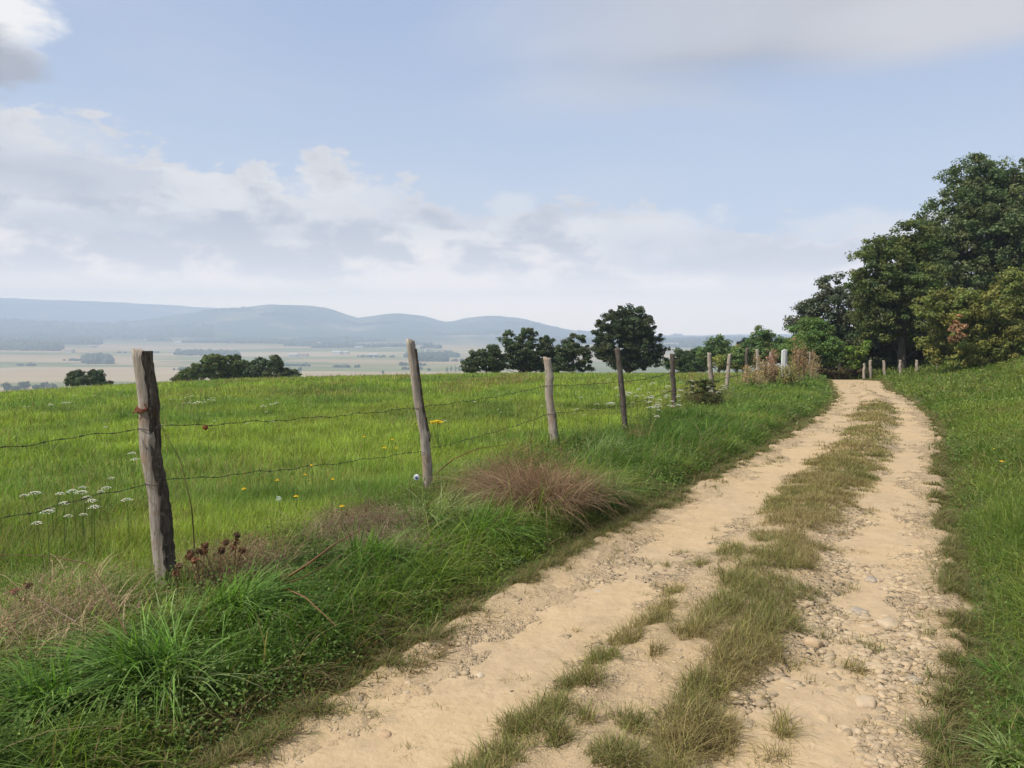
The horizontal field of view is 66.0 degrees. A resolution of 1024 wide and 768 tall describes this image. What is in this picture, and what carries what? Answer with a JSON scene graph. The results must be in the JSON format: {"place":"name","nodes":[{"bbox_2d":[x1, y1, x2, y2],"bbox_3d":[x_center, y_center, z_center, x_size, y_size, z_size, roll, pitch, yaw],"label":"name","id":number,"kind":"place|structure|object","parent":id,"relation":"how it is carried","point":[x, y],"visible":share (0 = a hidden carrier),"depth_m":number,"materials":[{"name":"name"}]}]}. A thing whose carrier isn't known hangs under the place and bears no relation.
{"place":"outdoors","nodes":[
{"label":"outdoors","id":0,"kind":"place"},
{"bbox_2d":[0,298,219,323],"bbox_3d":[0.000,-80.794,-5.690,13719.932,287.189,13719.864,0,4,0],"label":"mountains","id":1,"kind":"structure","parent":0,"point":[62,310],"depth_m":5276.83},
{"bbox_2d":[288,353,298,356],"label":"farm house","id":2,"kind":"structure","parent":0,"point":[293,354],"depth_m":1695.78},
{"bbox_2d":[298,353,308,356],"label":"farm house","id":3,"kind":"structure","parent":0,"point":[303,355],"depth_m":1725.98,"materials":[{"name":"tile"}]},
{"bbox_2d":[332,351,341,353],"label":"farm house","id":4,"kind":"structure","parent":0,"point":[336,352],"depth_m":1861.83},
{"bbox_2d":[0,304,793,391],"bbox_3d":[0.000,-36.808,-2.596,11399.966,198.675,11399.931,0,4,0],"label":"valley","id":5,"kind":"structure","parent":0,"point":[50,367],"depth_m":2717.40,"materials":[{"name":"grey"}]},
{"bbox_2d":[1,382,12,390],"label":"valley tree","id":6,"kind":"object","parent":5,"relation":"on","point":[6,386],"visible":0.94,"depth_m":765.46,"materials":[{"name":"grey plant"}]},
{"bbox_2d":[10,385,20,390],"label":"valley tree","id":7,"kind":"object","parent":5,"relation":"on","point":[15,387],"visible":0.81,"depth_m":765.36,"materials":[{"name":"grey plant"}]},
{"bbox_2d":[18,381,30,389],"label":"valley tree","id":8,"kind":"object","parent":5,"relation":"on","point":[24,385],"visible":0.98,"depth_m":766.39,"materials":[{"name":"grey plant"}]},
{"bbox_2d":[39,382,49,389],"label":"valley tree","id":9,"kind":"object","parent":5,"relation":"on","point":[43,384],"visible":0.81,"depth_m":766.32,"materials":[{"name":"grey plant"}]},
{"bbox_2d":[48,383,57,388],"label":"valley tree","id":10,"kind":"object","parent":5,"relation":"on","point":[51,386],"visible":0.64,"depth_m":766.41,"materials":[{"name":"grey plant"}]},
{"bbox_2d":[64,349,74,352],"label":"farm house","id":11,"kind":"structure","parent":5,"relation":"on","point":[69,350],"depth_m":1758.63,"materials":[{"name":"tile"}]},
{"bbox_2d":[80,352,114,363],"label":"valley copse","id":12,"kind":"object","parent":5,"relation":"on","point":[96,358],"visible":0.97,"depth_m":1403.03,"materials":[{"name":"grey plant"}]},
{"bbox_2d":[3,306,789,369],"bbox_3d":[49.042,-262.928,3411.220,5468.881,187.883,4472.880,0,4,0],"label":"hedgerows","id":13,"kind":"object","parent":5,"relation":"on","point":[444,356],"visible":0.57,"depth_m":2522.81,"materials":[{"name":"green plant"}]},
{"bbox_2d":[0,341,1023,767],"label":"ground","id":14,"kind":"structure","parent":0,"point":[464,705],"depth_m":4.54,"materials":[{"name":"soil"}]},
{"bbox_2d":[10,582,32,607],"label":"dead thistle","id":15,"kind":"object","parent":14,"relation":"on","point":[29,584],"visible":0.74,"depth_m":4.48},
{"bbox_2d":[28,491,40,543],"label":"white wildflower","id":16,"kind":"object","parent":14,"relation":"on","point":[32,493],"visible":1,"depth_m":6.19,"materials":[{"name":"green plant"}]},
{"bbox_2d":[32,521,43,572],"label":"white wildflower","id":17,"kind":"object","parent":14,"relation":"on","point":[39,522],"visible":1,"depth_m":5.49,"materials":[{"name":"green plant"}]},
{"bbox_2d":[39,509,54,570],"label":"white wildflower","id":18,"kind":"object","parent":14,"relation":"on","point":[51,510],"visible":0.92,"depth_m":5.33,"materials":[{"name":"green plant"}]},
{"bbox_2d":[27,592,76,622],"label":"dead stalk","id":19,"kind":"object","parent":14,"relation":"on","point":[56,610],"visible":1,"depth_m":3.96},
{"bbox_2d":[55,492,64,529],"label":"white wildflower","id":20,"kind":"object","parent":14,"relation":"on","point":[59,493],"visible":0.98,"depth_m":6.60,"materials":[{"name":"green plant"}]},
{"bbox_2d":[59,501,69,546],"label":"white wildflower","id":21,"kind":"object","parent":14,"relation":"on","point":[64,520],"visible":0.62,"depth_m":5.98,"materials":[{"name":"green plant"}]},
{"bbox_2d":[65,514,72,549],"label":"white wildflower","id":22,"kind":"object","parent":14,"relation":"on","point":[66,526],"visible":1,"depth_m":5.97,"materials":[{"name":"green plant"}]},
{"bbox_2d":[66,489,78,542],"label":"white wildflower","id":23,"kind":"object","parent":14,"relation":"on","point":[73,490],"visible":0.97,"depth_m":6.20,"materials":[{"name":"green plant"}]},
{"bbox_2d":[63,369,95,386],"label":"meadow tree","id":24,"kind":"object","parent":14,"relation":"on","point":[76,377],"visible":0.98,"depth_m":81.95,"materials":[{"name":"green plant"}]},
{"bbox_2d":[76,490,87,545],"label":"white wildflower","id":25,"kind":"object","parent":14,"relation":"on","point":[82,491],"visible":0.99,"depth_m":6.13,"materials":[{"name":"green plant"}]},
{"bbox_2d":[79,513,85,553],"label":"white wildflower","id":26,"kind":"object","parent":14,"relation":"on","point":[84,528],"visible":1,"depth_m":6.00,"materials":[{"name":"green plant"}]},
{"bbox_2d":[83,496,91,535],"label":"white wildflower","id":27,"kind":"object","parent":14,"relation":"on","point":[84,511],"visible":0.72,"depth_m":6.47,"materials":[{"name":"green plant"}]},
{"bbox_2d":[89,505,100,554],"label":"white wildflower","id":28,"kind":"object","parent":14,"relation":"on","point":[93,506],"visible":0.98,"depth_m":5.80,"materials":[{"name":"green plant"}]},
{"bbox_2d":[0,638,193,742],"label":"grass tussock","id":29,"kind":"object","parent":14,"relation":"on","point":[38,689],"depth_m":3.41,"materials":[{"name":"plant"}]},
{"bbox_2d":[86,369,113,385],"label":"meadow tree","id":30,"kind":"object","parent":14,"relation":"on","point":[98,374],"visible":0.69,"depth_m":82.71,"materials":[{"name":"green plant"}]},
{"bbox_2d":[0,545,211,674],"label":"dry grass heap","id":31,"kind":"object","parent":14,"relation":"on","point":[48,619],"visible":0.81,"depth_m":4.33,"materials":[{"name":"plant"}]},
{"bbox_2d":[121,498,132,550],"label":"white wildflower","id":32,"kind":"object","parent":14,"relation":"on","point":[126,499],"visible":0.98,"depth_m":6.07,"materials":[{"name":"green plant"}]},
{"bbox_2d":[0,584,260,756],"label":"grass tussock","id":33,"kind":"object","parent":14,"relation":"on","point":[129,649],"depth_m":3.65,"materials":[{"name":"plant"}]},
{"bbox_2d":[0,554,127,635],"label":"dead stalk","id":34,"kind":"object","parent":33,"relation":"on","point":[98,579],"visible":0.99,"depth_m":3.90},
{"bbox_2d":[55,624,275,734],"bbox_3d":[-1.553,1.313,3.520,0.986,0.313,0.817,-2,4,-25],"label":"grass tussock","id":35,"kind":"object","parent":14,"relation":"on","point":[178,680],"depth_m":3.59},
{"bbox_2d":[127,587,221,633],"bbox_3d":[-1.811,1.254,4.517,0.627,0.244,0.793,-1,4,-7],"label":"grass tussock","id":36,"kind":"object","parent":14,"relation":"on","point":[165,616],"depth_m":4.43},
{"bbox_2d":[172,562,182,596],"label":"dead thistle","id":37,"kind":"object","parent":14,"relation":"on","point":[178,565],"visible":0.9,"depth_m":4.85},
{"bbox_2d":[162,429,194,554],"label":"dead stalk","id":38,"kind":"object","parent":14,"relation":"on","point":[188,495],"visible":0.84,"depth_m":5.06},
{"bbox_2d":[185,542,209,598],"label":"dead thistle","id":39,"kind":"object","parent":14,"relation":"on","point":[197,552],"visible":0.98,"depth_m":4.73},
{"bbox_2d":[169,353,229,380],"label":"meadow tree","id":40,"kind":"object","parent":14,"relation":"on","point":[209,364],"visible":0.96,"depth_m":73.65,"materials":[{"name":"green plant"}]},
{"bbox_2d":[186,539,237,590],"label":"dead thistle","id":41,"kind":"object","parent":14,"relation":"on","point":[221,551],"visible":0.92,"depth_m":4.85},
{"bbox_2d":[217,531,245,581],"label":"dead thistle","id":42,"kind":"object","parent":14,"relation":"on","point":[237,536],"visible":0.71,"depth_m":4.95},
{"bbox_2d":[208,354,257,379],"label":"meadow tree","id":43,"kind":"object","parent":14,"relation":"on","point":[235,367],"visible":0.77,"depth_m":75.51,"materials":[{"name":"green plant"}]},
{"bbox_2d":[118,504,350,599],"bbox_3d":[-1.944,1.164,5.519,1.616,0.305,1.595,2,5,30],"label":"dry grass heap","id":44,"kind":"object","parent":14,"relation":"on","point":[246,557],"visible":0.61,"depth_m":5.46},
{"bbox_2d":[153,554,334,649],"bbox_3d":[-1.516,1.189,4.615,1.263,0.376,1.501,0,4,0],"label":"grass tussock","id":45,"kind":"object","parent":14,"relation":"on","point":[236,588],"depth_m":4.57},
{"bbox_2d":[239,354,301,378],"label":"meadow tree","id":46,"kind":"object","parent":14,"relation":"on","point":[274,364],"visible":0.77,"depth_m":74.70,"materials":[{"name":"green plant"}]},
{"bbox_2d":[280,563,329,584],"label":"dead stalk","id":47,"kind":"object","parent":14,"relation":"on","point":[305,575],"visible":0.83,"depth_m":4.41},
{"bbox_2d":[284,587,334,624],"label":"dead stalk","id":48,"kind":"object","parent":14,"relation":"on","point":[309,601],"visible":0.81,"depth_m":4.16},
{"bbox_2d":[281,528,362,581],"bbox_3d":[-1.295,1.171,4.968,0.563,0.381,0.851,0,4,0],"label":"dead stalk","id":49,"kind":"object","parent":14,"relation":"on","point":[304,566],"visible":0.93,"depth_m":4.74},
{"bbox_2d":[223,479,479,567],"bbox_3d":[-1.201,1.094,6.427,2.315,0.382,2.329,0,4,0],"label":"dry grass heap","id":50,"kind":"object","parent":14,"relation":"on","point":[388,521],"visible":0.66,"depth_m":6.38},
{"bbox_2d":[290,515,477,580],"bbox_3d":[-0.926,1.150,5.628,1.408,0.412,1.356,0,4,0],"label":"grass tussock","id":51,"kind":"object","parent":14,"relation":"on","point":[373,550],"depth_m":5.59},
{"bbox_2d":[0,370,808,676],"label":"meadow grass","id":52,"kind":"structure","parent":14,"relation":"on","point":[257,499],"depth_m":12.05,"materials":[{"name":"plant"}]},
{"bbox_2d":[0,339,810,588],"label":"barbed wire fence","id":53,"kind":"object","parent":14,"relation":"on","point":[159,503],"visible":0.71,"depth_m":5.03,"materials":[{"name":"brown wood"}]},
{"bbox_2d":[0,373,843,767],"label":"verge grass","id":54,"kind":"structure","parent":14,"relation":"on","point":[724,433],"depth_m":4.83,"materials":[{"name":"plant"}]},
{"bbox_2d":[346,474,526,537],"bbox_3d":[-0.629,1.008,6.934,1.760,0.518,1.925,0,4,0],"label":"grass tussock","id":55,"kind":"object","parent":14,"relation":"on","point":[428,505],"depth_m":6.86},
{"bbox_2d":[431,420,443,445],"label":"yellow wildflower","id":56,"kind":"object","parent":14,"relation":"on","point":[439,422],"visible":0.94,"depth_m":12.08,"materials":[{"name":"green plant"}]},
{"bbox_2d":[436,444,507,473],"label":"dead stalk","id":57,"kind":"object","parent":14,"relation":"on","point":[464,454],"visible":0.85,"depth_m":8.29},
{"bbox_2d":[459,343,510,373],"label":"scrub oak","id":58,"kind":"object","parent":14,"relation":"on","point":[482,358],"visible":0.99,"depth_m":57.67,"materials":[{"name":"green plant"}]},
{"bbox_2d":[409,489,565,552],"bbox_3d":[-0.230,1.096,6.518,1.707,0.463,1.607,0,4,0],"label":"grass tussock","id":59,"kind":"object","parent":14,"relation":"on","point":[504,520],"depth_m":6.50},
{"bbox_2d":[414,447,565,510],"bbox_3d":[-0.116,0.897,8.276,2.364,0.570,3.033,0,4,0],"label":"dry grass heap","id":60,"kind":"object","parent":14,"relation":"on","point":[483,478],"visible":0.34,"depth_m":8.10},
{"bbox_2d":[507,557,525,564],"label":"rosette weed","id":61,"kind":"object","parent":14,"relation":"on","point":[515,559],"visible":0.58,"depth_m":6.10,"materials":[{"name":"green plant"}]},
{"bbox_2d":[496,327,558,372],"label":"scrub oak","id":62,"kind":"object","parent":14,"relation":"on","point":[527,358],"visible":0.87,"depth_m":59.47,"materials":[{"name":"green plant"}]},
{"bbox_2d":[528,396,541,450],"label":"dead stalk","id":63,"kind":"object","parent":14,"relation":"on","point":[533,424],"visible":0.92,"depth_m":10.06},
{"bbox_2d":[394,433,693,539],"bbox_3d":[0.291,0.822,7.746,3.458,0.818,4.129,0,4,0],"label":"dry grass heap","id":64,"kind":"object","parent":14,"relation":"on","point":[533,482],"visible":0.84,"depth_m":7.48,"materials":[{"name":"plant"}]},
{"bbox_2d":[538,354,566,371],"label":"scrub oak","id":65,"kind":"object","parent":14,"relation":"on","point":[553,370],"visible":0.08,"depth_m":61.01,"materials":[{"name":"green plant"}]},
{"bbox_2d":[552,333,595,372],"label":"scrub oak","id":66,"kind":"object","parent":14,"relation":"on","point":[567,356],"visible":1,"depth_m":56.51,"materials":[{"name":"green plant"}]},
{"bbox_2d":[248,407,944,767],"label":"pebbles","id":67,"kind":"object","parent":14,"relation":"on","point":[858,753],"visible":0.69,"depth_m":4.29,"materials":[{"name":"stone"}]},
{"bbox_2d":[579,427,651,456],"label":"grass tussock","id":68,"kind":"object","parent":14,"relation":"on","point":[605,443],"depth_m":11.13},
{"bbox_2d":[570,459,685,512],"bbox_3d":[1.087,1.025,7.972,1.517,0.450,1.571,0,4,0],"label":"grass tussock","id":69,"kind":"object","parent":14,"relation":"on","point":[613,494],"depth_m":7.99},
{"bbox_2d":[590,303,670,372],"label":"round oak","id":70,"kind":"object","parent":14,"relation":"on","point":[632,332],"visible":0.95,"depth_m":55.30,"materials":[{"name":"green plant"}]},
{"bbox_2d":[634,420,729,445],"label":"grass tussock","id":71,"kind":"object","parent":14,"relation":"on","point":[685,431],"depth_m":12.72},
{"bbox_2d":[659,346,707,372],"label":"hedge bush","id":72,"kind":"object","parent":14,"relation":"on","point":[687,358],"visible":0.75,"depth_m":65.18,"materials":[{"name":"green plant"}]},
{"bbox_2d":[634,371,753,405],"bbox_3d":[5.011,0.053,20.558,4.418,1.099,4.223,0,4,0],"label":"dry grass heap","id":73,"kind":"object","parent":14,"relation":"on","point":[697,398],"visible":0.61,"depth_m":20.50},
{"bbox_2d":[684,378,721,405],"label":"dock bush","id":74,"kind":"object","parent":14,"relation":"on","point":[702,384],"visible":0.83,"depth_m":20.41,"materials":[{"name":"green plant"}]},
{"bbox_2d":[695,333,733,372],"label":"tree","id":75,"kind":"object","parent":14,"relation":"on","point":[719,344],"visible":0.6,"depth_m":61.44,"materials":[{"name":"green plant"}]},
{"bbox_2d":[712,343,755,372],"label":"hedge bush","id":76,"kind":"object","parent":14,"relation":"on","point":[720,360],"visible":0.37,"depth_m":55.24,"materials":[{"name":"green plant"}]},
{"bbox_2d":[736,337,748,372],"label":"hedge bush","id":77,"kind":"object","parent":14,"relation":"on","point":[741,341],"visible":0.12,"depth_m":69.82,"materials":[{"name":"green plant"}]},
{"bbox_2d":[721,399,765,412],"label":"grass tussock","id":78,"kind":"object","parent":14,"relation":"on","point":[739,409],"depth_m":18.48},
{"bbox_2d":[735,364,766,385],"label":"tall weed","id":79,"kind":"object","parent":14,"relation":"on","point":[748,370],"visible":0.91,"depth_m":28.43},
{"bbox_2d":[724,325,790,373],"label":"locust","id":80,"kind":"object","parent":14,"relation":"on","point":[762,341],"visible":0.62,"depth_m":46.62,"materials":[{"name":"green plant"}]},
{"bbox_2d":[751,353,778,382],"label":"tall weed","id":81,"kind":"object","parent":14,"relation":"on","point":[760,363],"visible":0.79,"depth_m":30.13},
{"bbox_2d":[762,349,782,383],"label":"tall weed","id":82,"kind":"object","parent":14,"relation":"on","point":[775,372],"visible":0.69,"depth_m":30.49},
{"bbox_2d":[781,349,788,373],"bbox_3d":[11.959,-0.769,34.427,0.366,1.478,0.179,0,4,0],"label":"marker post","id":83,"kind":"object","parent":14,"relation":"on","point":[784,357],"visible":0.45,"depth_m":34.36,"materials":[{"name":"white paint"}]},
{"bbox_2d":[774,356,803,386],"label":"tall weed","id":84,"kind":"object","parent":14,"relation":"on","point":[786,376],"visible":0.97,"depth_m":29.26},
{"bbox_2d":[787,335,815,381],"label":"tall weed","id":85,"kind":"object","parent":14,"relation":"on","point":[798,359],"visible":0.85,"depth_m":33.14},
{"bbox_2d":[774,315,852,369],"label":"locust tree","id":86,"kind":"object","parent":14,"relation":"on","point":[817,337],"visible":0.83,"depth_m":41.33,"materials":[{"name":"green plant"}]},
{"bbox_2d":[804,350,822,377],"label":"tall weed","id":87,"kind":"object","parent":14,"relation":"on","point":[811,371],"visible":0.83,"depth_m":35.65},
{"bbox_2d":[782,271,880,367],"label":"dark tree","id":88,"kind":"object","parent":14,"relation":"on","point":[826,297],"visible":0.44,"depth_m":47.33,"materials":[{"name":"green plant"}]},
{"bbox_2d":[815,364,874,378],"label":"bramble bush","id":89,"kind":"object","parent":14,"relation":"on","point":[830,371],"visible":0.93,"depth_m":41.08,"materials":[{"name":"green plant"}]},
{"bbox_2d":[835,339,872,376],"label":"sapling","id":90,"kind":"object","parent":14,"relation":"on","point":[852,357],"visible":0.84,"depth_m":41.24,"materials":[{"name":"green plant"}]},
{"bbox_2d":[833,358,938,378],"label":"post row","id":91,"kind":"object","parent":14,"relation":"on","point":[883,368],"visible":0.59,"depth_m":40.85,"materials":[{"name":"grey wood"}]},
{"bbox_2d":[843,217,954,369],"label":"oak tree","id":92,"kind":"object","parent":14,"relation":"on","point":[899,321],"visible":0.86,"depth_m":42.27,"materials":[{"name":"green plant"}]},
{"bbox_2d":[779,340,1023,767],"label":"bank grass","id":93,"kind":"structure","parent":14,"relation":"on","point":[967,407],"depth_m":6.57,"materials":[{"name":"plant"}]},
{"bbox_2d":[844,323,1021,364],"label":"hedge bush","id":94,"kind":"object","parent":14,"relation":"on","point":[886,353],"visible":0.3,"depth_m":45.41,"materials":[{"name":"green plant"}]},
{"bbox_2d":[884,152,1023,331],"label":"tall tree","id":95,"kind":"object","parent":14,"relation":"on","point":[987,224],"visible":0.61,"depth_m":45.60,"materials":[{"name":"green plant"}]},
{"bbox_2d":[910,266,1023,368],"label":"hawthorn tree","id":96,"kind":"object","parent":14,"relation":"on","point":[988,321],"visible":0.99,"depth_m":37.05,"materials":[{"name":"green plant"}]},
{"bbox_2d":[934,723,1023,767],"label":"grass tussock","id":97,"kind":"object","parent":14,"relation":"on","point":[1005,756],"depth_m":3.21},
{"bbox_2d":[962,652,1013,686],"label":"grass tussock","id":98,"kind":"object","parent":14,"relation":"on","point":[984,667],"depth_m":4.05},
{"bbox_2d":[0,0,1023,334],"label":"sky","id":99,"kind":"structure","parent":0,"point":[697,164],"materials":[{"name":"blue"}]},
{"bbox_2d":[220,389,966,767],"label":"dirt track","id":100,"kind":"structure","parent":0,"point":[570,755],"depth_m":4.62,"materials":[{"name":"soil"}]},
{"bbox_2d":[377,729,391,738],"bbox_3d":[-0.557,1.543,3.439,0.068,0.051,0.088,0,4,0],"label":"stone","id":101,"kind":"object","parent":100,"relation":"on","point":[383,733],"visible":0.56,"depth_m":3.43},
{"bbox_2d":[475,672,483,677],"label":"stone","id":102,"kind":"object","parent":100,"relation":"on","point":[480,675],"visible":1,"depth_m":4.04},
{"bbox_2d":[683,734,709,751],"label":"rosette weed","id":103,"kind":"object","parent":100,"relation":"on","point":[696,745],"visible":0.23,"depth_m":3.33,"materials":[{"name":"green plant"}]},
{"bbox_2d":[804,637,822,647],"bbox_3d":[1.700,1.462,4.452,0.109,0.063,0.077,2,5,31],"label":"stone","id":104,"kind":"object","parent":100,"relation":"on","point":[813,642],"visible":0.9,"depth_m":4.42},
{"bbox_2d":[849,606,868,613],"bbox_3d":[2.217,1.454,5.046,0.098,0.041,0.125,0,4,0],"label":"stone","id":105,"kind":"object","parent":100,"relation":"on","point":[858,609],"visible":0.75,"depth_m":5.02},
{"bbox_2d":[854,695,875,708],"bbox_3d":[1.675,1.512,3.737,0.096,0.048,0.132,2,4,27],"label":"stone","id":106,"kind":"object","parent":100,"relation":"on","point":[864,701],"visible":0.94,"depth_m":3.71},
{"bbox_2d":[864,576,876,582],"bbox_3d":[2.597,1.417,5.698,0.085,0.043,0.112,3,5,32],"label":"stone","id":107,"kind":"object","parent":100,"relation":"on","point":[871,579],"visible":0.98,"depth_m":5.67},
{"bbox_2d":[862,661,886,671],"bbox_3d":[1.902,1.484,4.114,0.124,0.047,0.094,3,5,35],"label":"stone","id":108,"kind":"object","parent":100,"relation":"on","point":[870,667],"visible":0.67,"depth_m":4.10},
{"bbox_2d":[876,618,895,629],"bbox_3d":[2.264,1.449,4.748,0.113,0.057,0.142,0,4,0],"label":"stone","id":109,"kind":"object","parent":100,"relation":"on","point":[887,623],"visible":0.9,"depth_m":4.72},
{"bbox_2d":[906,675,923,683],"bbox_3d":[2.006,1.479,3.930,0.064,0.041,0.076,-2,4,-27],"label":"stone","id":110,"kind":"object","parent":100,"relation":"on","point":[911,680],"visible":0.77,"depth_m":3.92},
{"bbox_2d":[918,605,926,609],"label":"stone","id":111,"kind":"object","parent":100,"relation":"on","point":[922,607],"visible":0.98,"depth_m":5.01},
{"bbox_2d":[241,382,945,767],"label":"track grass","id":112,"kind":"structure","parent":0,"point":[693,714],"depth_m":4.34,"materials":[{"name":"plant"}]},
{"bbox_2d":[618,420,670,437],"bbox_3d":[2.365,0.776,13.842,1.607,0.343,2.298,3,5,41],"label":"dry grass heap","id":113,"kind":"object","parent":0,"point":[636,433],"visible":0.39,"depth_m":13.81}
]}

